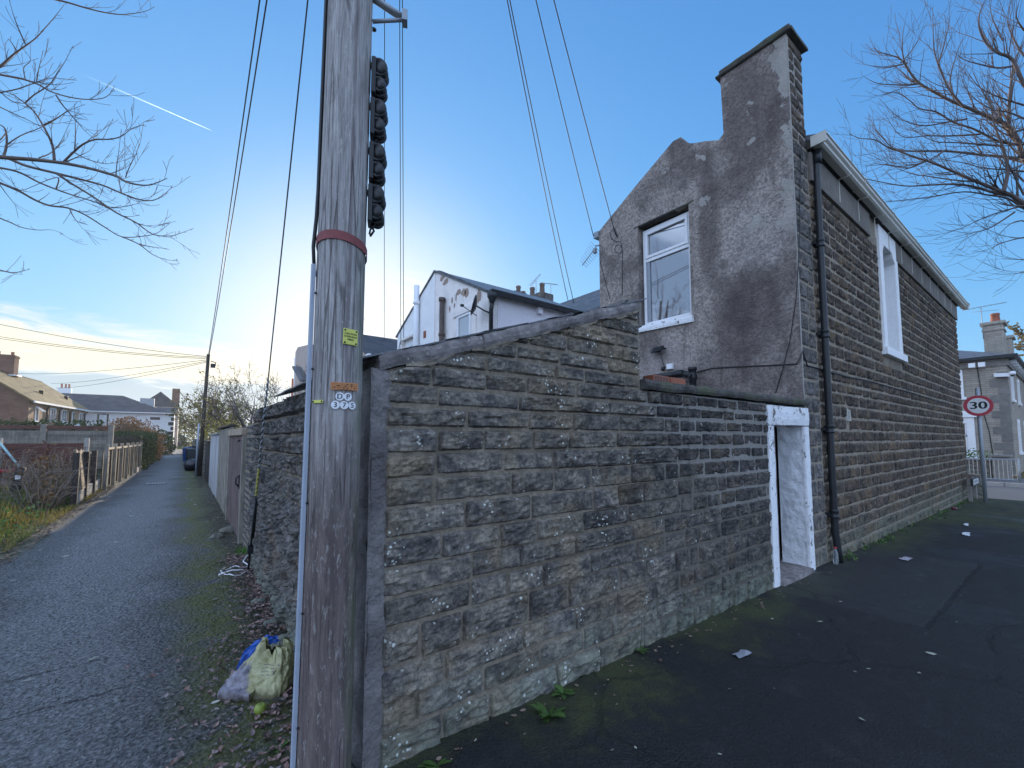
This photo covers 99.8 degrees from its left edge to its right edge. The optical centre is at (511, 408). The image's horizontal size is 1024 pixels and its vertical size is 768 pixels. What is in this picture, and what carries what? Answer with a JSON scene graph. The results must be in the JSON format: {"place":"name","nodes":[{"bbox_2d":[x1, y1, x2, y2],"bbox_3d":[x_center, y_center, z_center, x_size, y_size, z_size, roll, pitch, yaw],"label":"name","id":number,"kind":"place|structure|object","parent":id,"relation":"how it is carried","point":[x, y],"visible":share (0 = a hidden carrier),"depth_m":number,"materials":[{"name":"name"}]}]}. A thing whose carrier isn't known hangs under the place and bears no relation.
{"place":"outdoors","nodes":[
{"label":"outdoors","id":0,"kind":"place"},
{"bbox_2d":[0,449,355,767],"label":"alley","id":1,"kind":"structure","parent":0,"point":[133,495],"depth_m":3.62,"materials":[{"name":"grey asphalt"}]},
{"bbox_2d":[184,459,197,470],"bbox_3d":[-16.349,2.899,22.083,0.763,0.620,0.866,3,-5,-37],"label":"rubbish bag","id":2,"kind":"object","parent":1,"relation":"on","point":[189,464],"visible":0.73,"depth_m":21.77,"materials":[{"name":"black plastic"}]},
{"bbox_2d":[187,449,198,459],"bbox_3d":[-18.300,2.880,24.880,0.687,1.049,0.696,2,-4,-26],"label":"wheelie bin","id":3,"kind":"object","parent":1,"relation":"on","point":[191,453],"visible":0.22,"depth_m":24.57,"materials":[{"name":"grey plastic"}]},
{"bbox_2d":[209,533,224,538],"bbox_3d":[-4.884,2.117,7.137,0.206,0.080,0.166,2,-4,-21],"label":"loose stone","id":4,"kind":"object","parent":1,"relation":"on","point":[216,535],"visible":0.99,"depth_m":7.10,"materials":[{"name":"grey stone"}]},
{"bbox_2d":[218,525,234,532],"bbox_3d":[-4.984,2.128,7.562,0.252,0.118,0.282,-3,-5,34],"label":"loose stone","id":5,"kind":"object","parent":1,"relation":"on","point":[228,529],"visible":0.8,"depth_m":7.48,"materials":[{"name":"grey stone"}]},
{"bbox_2d":[218,554,250,576],"bbox_3d":[-3.458,1.977,5.434,0.318,0.114,0.659,1,-4,-16],"label":"discarded cable","id":6,"kind":"object","parent":1,"relation":"on","point":[221,573],"visible":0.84,"depth_m":5.32,"materials":[{"name":"white plastic"}]},
{"bbox_2d":[217,637,294,701],"bbox_3d":[-1.664,1.696,2.846,0.412,0.300,0.331,0,-4,0],"label":"compost sack","id":7,"kind":"object","parent":1,"relation":"on","point":[265,670],"visible":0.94,"depth_m":2.78,"materials":[{"name":"plastic"}]},
{"bbox_2d":[236,635,278,668],"bbox_3d":[-1.745,1.677,2.966,0.252,0.206,0.045,2,-4,-23],"label":"blue bag","id":8,"kind":"object","parent":7,"relation":"on","point":[249,651],"visible":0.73,"depth_m":2.96,"materials":[{"name":"blue plastic"}]},
{"bbox_2d":[251,597,266,605],"bbox_3d":[-2.522,1.931,4.313,0.159,0.054,0.113,3,-5,-37],"label":"loose stone","id":9,"kind":"object","parent":1,"relation":"on","point":[261,600],"visible":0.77,"depth_m":4.28,"materials":[{"name":"grey stone"}]},
{"bbox_2d":[254,702,266,714],"bbox_3d":[-1.503,1.792,2.572,0.066,0.066,0.066,3,-5,-37],"label":"windfall apple","id":10,"kind":"object","parent":1,"relation":"on","point":[259,708],"visible":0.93,"depth_m":2.55,"materials":[{"name":"green plant"}]},
{"bbox_2d":[263,618,280,627],"bbox_3d":[-2.106,1.892,3.825,0.169,0.062,0.133,1,-4,-15],"label":"loose stone","id":11,"kind":"object","parent":1,"relation":"on","point":[272,621],"visible":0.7,"depth_m":3.78,"materials":[{"name":"grey stone"}]},
{"bbox_2d":[266,739,289,753],"bbox_3d":[-1.243,1.793,2.287,0.099,0.026,0.128,-1,-4,9],"label":"weed plant","id":12,"kind":"object","parent":1,"relation":"on","point":[276,750],"visible":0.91,"depth_m":2.27,"materials":[{"name":"green plant"}]},
{"bbox_2d":[271,634,289,647],"bbox_3d":[-1.806,1.848,3.399,0.201,0.090,0.225,-2,-4,21],"label":"loose stone","id":13,"kind":"object","parent":1,"relation":"on","point":[280,638],"visible":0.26,"depth_m":3.36,"materials":[{"name":"grey stone"}]},
{"bbox_2d":[0,0,1023,441],"label":"sky","id":14,"kind":"structure","parent":0,"point":[474,206],"materials":[{"name":"blue"}]},
{"bbox_2d":[96,442,1023,485],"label":"ground","id":15,"kind":"structure","parent":0,"point":[99,473],"depth_m":22.89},
{"bbox_2d":[7,467,26,503],"bbox_3d":[-12.436,1.993,10.800,0.289,1.042,0.200,3,-5,-37],"label":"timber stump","id":16,"kind":"object","parent":15,"relation":"on","point":[15,480],"visible":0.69,"depth_m":10.77,"materials":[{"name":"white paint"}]},
{"bbox_2d":[0,489,69,544],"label":"weeds","id":17,"kind":"object","parent":15,"relation":"on","point":[31,521],"visible":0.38,"depth_m":8.36,"materials":[{"name":"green plant"}]},
{"bbox_2d":[0,438,89,484],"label":"red brown fence","id":18,"kind":"object","parent":15,"relation":"on","point":[21,447],"visible":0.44,"depth_m":13.85,"materials":[{"name":"wood"}]},
{"bbox_2d":[0,351,91,425],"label":"brick house","id":19,"kind":"structure","parent":15,"relation":"on","point":[22,398],"depth_m":39.73,"materials":[{"name":"tile"}]},
{"bbox_2d":[34,406,38,421],"bbox_3d":[-41.589,0.601,37.768,0.180,1.490,0.900,2,-5,-31],"label":"window","id":20,"kind":"structure","parent":19,"relation":"in","point":[36,418],"depth_m":37.63,"materials":[{"name":"white plastic"}]},
{"bbox_2d":[49,408,57,422],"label":"window","id":21,"kind":"structure","parent":19,"relation":"in","point":[52,410],"depth_m":40.74,"materials":[{"name":"white plastic"}]},
{"bbox_2d":[60,410,67,422],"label":"window","id":22,"kind":"structure","parent":19,"relation":"in","point":[63,412],"depth_m":43.06,"materials":[{"name":"white plastic"}]},
{"bbox_2d":[0,417,103,473],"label":"garden hedge","id":23,"kind":"object","parent":15,"relation":"on","point":[73,422],"visible":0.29,"depth_m":18.52,"materials":[{"name":"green plant"}]},
{"bbox_2d":[0,424,113,468],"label":"grey slatted fence","id":24,"kind":"object","parent":15,"relation":"on","point":[99,440],"visible":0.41,"depth_m":16.77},
{"bbox_2d":[57,384,71,392],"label":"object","id":25,"kind":"structure","parent":15,"relation":"on","point":[61,389],"depth_m":90.44,"materials":[{"name":"paint"}]},
{"bbox_2d":[69,448,99,506],"bbox_3d":[-11.886,1.854,12.007,0.260,1.488,3.985,3,-5,-37],"label":"broken fence","id":26,"kind":"object","parent":15,"relation":"on","point":[83,481],"visible":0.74,"depth_m":11.32,"materials":[{"name":"wood"}]},
{"bbox_2d":[0,446,186,551],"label":"grass","id":27,"kind":"structure","parent":15,"relation":"on","point":[27,518],"depth_m":8.44,"materials":[{"name":"green plant"}]},
{"bbox_2d":[0,0,196,282],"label":"bare garden tree","id":28,"kind":"object","parent":15,"relation":"on","point":[14,159],"visible":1,"depth_m":6.92,"materials":[{"name":"brown plant"}]},
{"bbox_2d":[62,393,176,450],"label":"white terrace","id":29,"kind":"structure","parent":15,"relation":"on","point":[105,408],"depth_m":53.19,"materials":[{"name":"tile"}]},
{"bbox_2d":[97,414,108,425],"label":"window","id":30,"kind":"structure","parent":29,"relation":"in","point":[104,417],"depth_m":51.08,"materials":[{"name":"white glass"}]},
{"bbox_2d":[147,415,162,421],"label":"window","id":31,"kind":"structure","parent":29,"relation":"in","point":[153,418],"depth_m":53.93,"materials":[{"name":"white plastic"}]},
{"bbox_2d":[100,442,141,489],"bbox_3d":[-16.000,2.222,17.810,0.218,1.570,10.204,3,-5,-36],"label":"alley fence","id":32,"kind":"object","parent":15,"relation":"on","point":[129,464],"visible":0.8,"depth_m":16.43,"materials":[{"name":"wood"}]},
{"bbox_2d":[97,416,170,460],"bbox_3d":[-28.043,2.285,31.568,4.788,3.441,7.938,3,-5,-37],"label":"domed hedge","id":33,"kind":"object","parent":15,"relation":"on","point":[127,426],"visible":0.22,"depth_m":31.17,"materials":[{"name":"orange plant"}]},
{"bbox_2d":[113,430,160,469],"bbox_3d":[-24.953,2.657,28.846,1.888,2.186,17.826,3,-5,-37],"label":"ivy hedge","id":34,"kind":"object","parent":15,"relation":"on","point":[149,446],"visible":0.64,"depth_m":23.10,"materials":[{"name":"green plant"}]},
{"bbox_2d":[151,388,180,449],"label":"end house","id":35,"kind":"structure","parent":15,"relation":"on","point":[161,399],"depth_m":62.92,"materials":[{"name":"tile"}]},
{"bbox_2d":[157,428,176,454],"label":"holly bush","id":36,"kind":"object","parent":15,"relation":"on","point":[169,440],"visible":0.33,"depth_m":43.65,"materials":[{"name":"green plant"}]},
{"bbox_2d":[178,433,188,446],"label":"end shrub","id":37,"kind":"object","parent":15,"relation":"on","point":[181,437],"visible":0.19,"depth_m":77.39,"materials":[{"name":"green plant"}]},
{"bbox_2d":[192,439,210,473],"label":"alley boundary wall","id":38,"kind":"structure","parent":15,"relation":"on","point":[194,444],"depth_m":21.75,"materials":[{"name":"concrete"}]},
{"bbox_2d":[195,354,215,475],"bbox_3d":[-13.755,0.310,19.329,0.343,5.616,0.884,1,-4,-15],"label":"telegraph pole","id":39,"kind":"object","parent":15,"relation":"on","point":[198,471],"visible":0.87,"depth_m":19.11,"materials":[{"name":"black wood"}]},
{"bbox_2d":[0,338,205,358],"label":"overhead wire","id":40,"kind":"object","parent":39,"relation":"attached to","point":[104,351],"visible":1,"depth_m":17.31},
{"bbox_2d":[0,324,206,356],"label":"overhead wire","id":41,"kind":"object","parent":39,"relation":"attached to","point":[102,343],"visible":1,"depth_m":16.69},
{"bbox_2d":[4,337,205,357],"bbox_3d":[-16.362,-2.414,17.378,6.816,0.184,0.022,4,-6,-44],"label":"overhead wire","id":42,"kind":"object","parent":39,"relation":"attached to","point":[100,349],"visible":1,"depth_m":17.24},
{"bbox_2d":[18,360,203,373],"bbox_3d":[-35.873,-3.140,34.877,53.171,3.990,0.038,-3,-5,34],"label":"overhead wire","id":43,"kind":"object","parent":39,"relation":"attached to","point":[115,369],"visible":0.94,"depth_m":27.34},
{"bbox_2d":[65,362,205,387],"bbox_3d":[-37.693,-2.417,38.874,60.910,3.310,0.038,-3,-5,39],"label":"overhead wire","id":44,"kind":"object","parent":39,"relation":"attached to","point":[140,376],"visible":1,"depth_m":27.17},
{"bbox_2d":[72,361,205,382],"bbox_3d":[-39.075,-2.811,39.875,64.283,4.137,0.038,-3,-5,38],"label":"overhead wire","id":45,"kind":"object","parent":39,"relation":"attached to","point":[144,372],"visible":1,"depth_m":26.44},
{"bbox_2d":[165,376,246,441],"bbox_3d":[-25.276,0.735,36.017,5.830,6.910,7.026,3,-5,-37],"label":"tree","id":46,"kind":"object","parent":15,"relation":"on","point":[199,415],"visible":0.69,"depth_m":35.77,"materials":[{"name":"green plant"}]},
{"bbox_2d":[204,440,210,483],"bbox_3d":[-12.096,2.120,17.140,0.170,1.640,3.960,3,-5,-37],"label":"timber fence","id":47,"kind":"object","parent":15,"relation":"on","point":[207,460],"visible":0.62,"depth_m":16.73,"materials":[{"name":"grey wood"}]},
{"bbox_2d":[178,414,246,445],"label":"end thicket","id":48,"kind":"object","parent":15,"relation":"on","point":[191,432],"visible":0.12,"depth_m":87.81,"materials":[{"name":"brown plant"}]},
{"bbox_2d":[208,433,218,497],"bbox_3d":[-9.492,1.760,13.735,0.170,1.880,4.560,3,-5,-37],"label":"panel fence","id":49,"kind":"object","parent":15,"relation":"on","point":[213,463],"visible":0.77,"depth_m":13.14,"materials":[{"name":"wood"}]},
{"bbox_2d":[199,417,240,439],"bbox_3d":[-15.511,1.666,22.897,2.099,2.338,5.775,3,-5,-37],"label":"yard bush","id":50,"kind":"object","parent":15,"relation":"on","point":[216,427],"visible":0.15,"depth_m":22.59,"materials":[{"name":"green plant"}]},
{"bbox_2d":[185,392,259,434],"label":"tree","id":51,"kind":"object","parent":15,"relation":"on","point":[237,421],"visible":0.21,"depth_m":54.67,"materials":[{"name":"green plant"}]},
{"bbox_2d":[216,424,237,513],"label":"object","id":52,"kind":"object","parent":15,"relation":"on","point":[222,467],"visible":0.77,"depth_m":10.21,"materials":[{"name":"grey concrete"}]},
{"bbox_2d":[225,428,246,543],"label":"yard gate","id":53,"kind":"structure","parent":15,"relation":"on","point":[234,510],"depth_m":7.46,"materials":[{"name":"grey wood"}]},
{"bbox_2d":[191,357,302,441],"bbox_3d":[-9.654,0.273,15.929,5.301,5.009,4.871,0,-4,3],"label":"apple tree","id":54,"kind":"object","parent":15,"relation":"on","point":[236,413],"visible":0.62,"depth_m":15.81,"materials":[{"name":"plant"}]},
{"bbox_2d":[242,424,254,547],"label":"brick pier","id":55,"kind":"structure","parent":15,"relation":"on","point":[247,489],"depth_m":6.51,"materials":[{"name":"grey stone"}]},
{"bbox_2d":[215,365,311,423],"bbox_3d":[-9.998,0.551,19.814,5.577,4.998,5.077,-2,-5,30],"label":"apple tree","id":56,"kind":"object","parent":15,"relation":"on","point":[272,380],"visible":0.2,"depth_m":18.19,"materials":[{"name":"green plant"}]},
{"bbox_2d":[291,345,312,395],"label":"tan gable house","id":57,"kind":"structure","parent":15,"relation":"on","point":[300,359],"depth_m":31.26,"materials":[{"name":"paint"}]},
{"bbox_2d":[290,0,407,767],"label":"telegraph pole","id":58,"kind":"object","parent":15,"relation":"on","point":[350,109],"visible":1,"depth_m":2.05,"materials":[{"name":"brown"}]},
{"bbox_2d":[208,0,260,354],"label":"overhead wire","id":59,"kind":"object","parent":58,"relation":"attached to","point":[237,153],"visible":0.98,"depth_m":7.99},
{"bbox_2d":[209,0,267,354],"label":"overhead wire","id":60,"kind":"object","parent":58,"relation":"attached to","point":[242,154],"visible":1,"depth_m":7.88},
{"bbox_2d":[247,0,308,569],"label":"stay wire","id":61,"kind":"object","parent":58,"relation":"attached to","point":[250,549],"visible":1,"depth_m":4.47,"materials":[{"name":"black paint"}]},
{"bbox_2d":[384,0,384,312],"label":"overhead wire","id":62,"kind":"object","parent":58,"relation":"attached to","point":[384,189],"visible":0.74,"depth_m":12.24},
{"bbox_2d":[507,0,567,299],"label":"overhead wire","id":63,"kind":"object","parent":58,"relation":"attached to","point":[534,138],"visible":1,"depth_m":7.97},
{"bbox_2d":[509,0,573,301],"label":"overhead wire","id":64,"kind":"object","parent":58,"relation":"attached to","point":[538,139],"visible":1,"depth_m":7.94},
{"bbox_2d":[535,0,593,235],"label":"overhead wire","id":65,"kind":"object","parent":58,"relation":"attached to","point":[562,109],"visible":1,"depth_m":6.45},
{"bbox_2d":[553,0,615,234],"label":"overhead wire","id":66,"kind":"object","parent":58,"relation":"attached to","point":[582,109],"visible":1,"depth_m":6.29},
{"bbox_2d":[363,318,396,355],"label":"slate roofed house","id":67,"kind":"structure","parent":15,"relation":"on","point":[373,344],"depth_m":22.11,"materials":[{"name":"tile"}]},
{"bbox_2d":[395,270,435,348],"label":"white house","id":68,"kind":"structure","parent":15,"relation":"on","point":[419,325],"depth_m":15.39,"materials":[{"name":"paint"}]},
{"bbox_2d":[399,0,400,327],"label":"overhead wire","id":69,"kind":"object","parent":68,"relation":"attached to","point":[400,188],"visible":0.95,"depth_m":9.07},
{"bbox_2d":[402,0,403,337],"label":"overhead wire","id":70,"kind":"object","parent":68,"relation":"attached to","point":[403,213],"visible":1,"depth_m":9.74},
{"bbox_2d":[244,298,689,767],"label":"outbuilding","id":71,"kind":"structure","parent":15,"relation":"on","point":[504,548],"depth_m":2.75,"materials":[{"name":"stone"}]},
{"bbox_2d":[434,270,580,341],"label":"cream house","id":72,"kind":"structure","parent":15,"relation":"on","point":[465,306],"depth_m":13.06,"materials":[{"name":"paint"}]},
{"bbox_2d":[457,311,470,336],"bbox_3d":[-1.454,-2.099,13.033,0.049,1.520,0.820,3,-5,-37],"label":"window","id":73,"kind":"structure","parent":72,"relation":"in","point":[464,320],"depth_m":13.06,"materials":[{"name":"white plastic"}]},
{"bbox_2d":[514,276,599,310],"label":"terrace","id":74,"kind":"structure","parent":15,"relation":"on","point":[589,301],"depth_m":20.04,"materials":[{"name":"stone"}]},
{"bbox_2d":[640,379,815,637],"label":"yard wall","id":75,"kind":"structure","parent":15,"relation":"on","point":[739,526],"depth_m":4.46,"materials":[{"name":"stone"}]},
{"bbox_2d":[644,375,668,381],"bbox_3d":[1.338,-0.259,3.972,0.250,0.070,0.102,3,-5,-37],"label":"loose brick","id":76,"kind":"object","parent":75,"relation":"on","point":[659,378],"visible":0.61,"depth_m":3.91,"materials":[{"name":"brick"}]},
{"bbox_2d":[669,377,684,383],"bbox_3d":[1.552,-0.247,4.136,0.250,0.070,0.100,3,-5,-37],"label":"loose brick","id":77,"kind":"object","parent":75,"relation":"on","point":[676,380],"visible":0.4,"depth_m":4.08,"materials":[{"name":"brick"}]},
{"bbox_2d":[580,23,969,566],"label":"end terrace house","id":78,"kind":"structure","parent":15,"relation":"on","point":[765,244],"depth_m":7.05,"materials":[{"name":"stone"}]},
{"bbox_2d":[643,211,691,324],"bbox_3d":[2.839,-2.470,7.774,0.200,2.000,1.050,3,-5,-37],"label":"window","id":79,"kind":"structure","parent":78,"relation":"in","point":[666,246],"depth_m":7.74,"materials":[{"name":"white plastic"}]},
{"bbox_2d":[825,0,1023,294],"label":"bare street tree","id":80,"kind":"object","parent":15,"relation":"on","point":[1013,135],"visible":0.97,"depth_m":9.19,"materials":[{"name":"brown plant"}]},
{"bbox_2d":[967,476,978,500],"bbox_3d":[14.080,2.525,13.142,1.200,0.810,0.139,3,-5,-37],"label":"marker post","id":81,"kind":"object","parent":15,"relation":"on","point":[972,483],"visible":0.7,"depth_m":12.86,"materials":[{"name":"grey stone"}]},
{"bbox_2d":[965,448,993,472],"bbox_3d":[22.308,2.622,22.069,1.757,1.390,3.914,3,-5,-37],"label":"front garden shrub","id":82,"kind":"object","parent":15,"relation":"on","point":[973,456],"visible":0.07,"depth_m":21.25,"materials":[{"name":"green plant"}]},
{"bbox_2d":[958,302,1023,475],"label":"corner house","id":83,"kind":"structure","parent":15,"relation":"on","point":[994,372],"depth_m":22.54,"materials":[{"name":"brick"}]},
{"bbox_2d":[959,370,966,399],"bbox_3d":[23.545,-1.201,23.581,0.139,1.590,1.760,3,-5,-37],"label":"window","id":84,"kind":"structure","parent":83,"relation":"in","point":[961,374],"depth_m":22.97,"materials":[{"name":"white glass"}]},
{"bbox_2d":[963,417,978,457],"bbox_3d":[23.454,1.626,23.502,0.139,2.140,2.660,3,-5,-37],"label":"window","id":85,"kind":"structure","parent":83,"relation":"in","point":[969,425],"depth_m":22.66,"materials":[{"name":"white glass"}]},
{"bbox_2d":[1010,376,1016,402],"bbox_3d":[26.709,-1.069,22.962,1.160,1.540,0.099,3,-5,-37],"label":"window","id":86,"kind":"structure","parent":83,"relation":"in","point":[1011,378],"depth_m":22.72,"materials":[{"name":"white plastic"}]},
{"bbox_2d":[1016,379,1021,405],"bbox_3d":[29.813,-0.903,25.317,1.160,1.540,0.099,3,-5,-37],"label":"window","id":87,"kind":"structure","parent":83,"relation":"in","point":[1018,385],"depth_m":25.07,"materials":[{"name":"white plastic"}]},
{"bbox_2d":[1017,419,1023,454],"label":"window","id":88,"kind":"structure","parent":83,"relation":"in","point":[1021,452],"depth_m":23.75,"materials":[{"name":"white plastic"}]},
{"bbox_2d":[986,482,1023,487],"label":"kerb","id":89,"kind":"structure","parent":15,"relation":"on","point":[1020,485],"depth_m":18.12,"materials":[{"name":"concrete"}]},
{"bbox_2d":[1007,321,1023,355],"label":"amber tree","id":90,"kind":"object","parent":15,"relation":"on","point":[1019,346],"visible":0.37,"depth_m":32.80,"materials":[{"name":"orange plant"}]},
{"bbox_2d":[388,498,1023,767],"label":"pavement","id":91,"kind":"structure","parent":0,"point":[800,693],"depth_m":2.97,"materials":[{"name":"grey asphalt"}]},
{"bbox_2d":[417,759,451,767],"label":"weed plant","id":92,"kind":"object","parent":91,"relation":"on","point":[429,764],"visible":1,"depth_m":2.17,"materials":[{"name":"green plant"}]},
{"bbox_2d":[0,474,1022,767],"bbox_3d":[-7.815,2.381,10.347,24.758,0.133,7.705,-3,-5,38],"label":"fallen leaves","id":93,"kind":"object","parent":91,"relation":"on","point":[274,708],"visible":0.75,"depth_m":3.21,"materials":[{"name":"plant"}]},
{"bbox_2d":[530,702,565,722],"bbox_3d":[0.222,1.816,2.573,0.226,0.052,0.169,0,-4,-1],"label":"weed plant","id":94,"kind":"object","parent":91,"relation":"on","point":[541,709],"visible":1,"depth_m":2.58,"materials":[{"name":"green plant"}]},
{"bbox_2d":[552,684,575,699],"bbox_3d":[0.328,1.843,2.800,0.172,0.036,0.160,-1,-4,16],"label":"weed plant","id":95,"kind":"object","parent":91,"relation":"on","point":[559,691],"visible":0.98,"depth_m":2.81,"materials":[{"name":"green plant"}]},
{"bbox_2d":[234,497,975,560],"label":"wall foot weeds","id":96,"kind":"object","parent":91,"relation":"on","point":[243,550],"depth_m":7.22,"materials":[{"name":"green plant"}]},
{"bbox_2d":[634,619,649,653],"bbox_3d":[1.010,1.792,3.377,0.157,0.241,0.126,1,-4,-15],"label":"weed plant","id":97,"kind":"object","parent":91,"relation":"on","point":[640,649],"visible":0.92,"depth_m":3.39,"materials":[{"name":"green plant"}]},
{"bbox_2d":[732,649,751,657],"bbox_3d":[1.783,1.897,3.340,0.165,0.024,0.065,2,-4,-25],"label":"flattened card","id":98,"kind":"object","parent":91,"relation":"on","point":[741,653],"visible":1,"depth_m":3.34,"materials":[{"name":"white paper"}]},
{"bbox_2d":[833,547,838,564],"bbox_3d":[4.447,2.026,5.919,0.064,0.232,0.064,3,-5,-37],"label":"plastic bottle","id":99,"kind":"object","parent":91,"relation":"on","point":[835,557],"visible":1,"depth_m":5.90,"materials":[{"name":"plastic"}]},
{"bbox_2d":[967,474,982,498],"bbox_3d":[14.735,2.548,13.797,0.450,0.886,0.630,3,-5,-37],"label":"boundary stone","id":100,"kind":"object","parent":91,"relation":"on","point":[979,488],"visible":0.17,"depth_m":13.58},
{"bbox_2d":[963,388,993,502],"bbox_3d":[13.755,1.132,12.628,0.138,3.463,0.610,4,-5,-43],"label":"speed limit sign","id":101,"kind":"object","parent":91,"relation":"on","point":[978,405],"visible":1,"depth_m":12.62,"materials":[{"name":"metal"}]},
{"bbox_2d":[966,454,1012,478],"bbox_3d":[19.613,2.971,23.501,0.700,1.124,10.100,3,-5,-37],"label":"fence","id":102,"kind":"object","parent":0,"point":[989,464],"depth_m":19.75,"materials":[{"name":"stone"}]},
{"bbox_2d":[986,478,1023,483],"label":"pavement","id":103,"kind":"structure","parent":0,"point":[1004,481],"depth_m":18.79,"materials":[{"name":"grey concrete"}]},
{"bbox_2d":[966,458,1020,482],"bbox_3d":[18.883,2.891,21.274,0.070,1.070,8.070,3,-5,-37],"label":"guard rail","id":104,"kind":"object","parent":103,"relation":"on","point":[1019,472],"visible":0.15,"depth_m":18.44,"materials":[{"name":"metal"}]},
{"bbox_2d":[987,486,1023,500],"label":"road","id":105,"kind":"structure","parent":0,"point":[1006,493],"depth_m":15.49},
{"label":"mossy bank","id":106,"kind":"structure","parent":0,"visible":0},
{"bbox_2d":[0,441,19,481],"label":"garden swing","id":107,"kind":"object","parent":106,"relation":"on","point":[6,450],"visible":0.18,"depth_m":13.06,"materials":[{"name":"teal paint"}]},
{"bbox_2d":[0,439,126,515],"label":"bramble","id":108,"kind":"object","parent":106,"relation":"on","point":[33,472],"depth_m":10.19,"materials":[{"name":"brown plant"}]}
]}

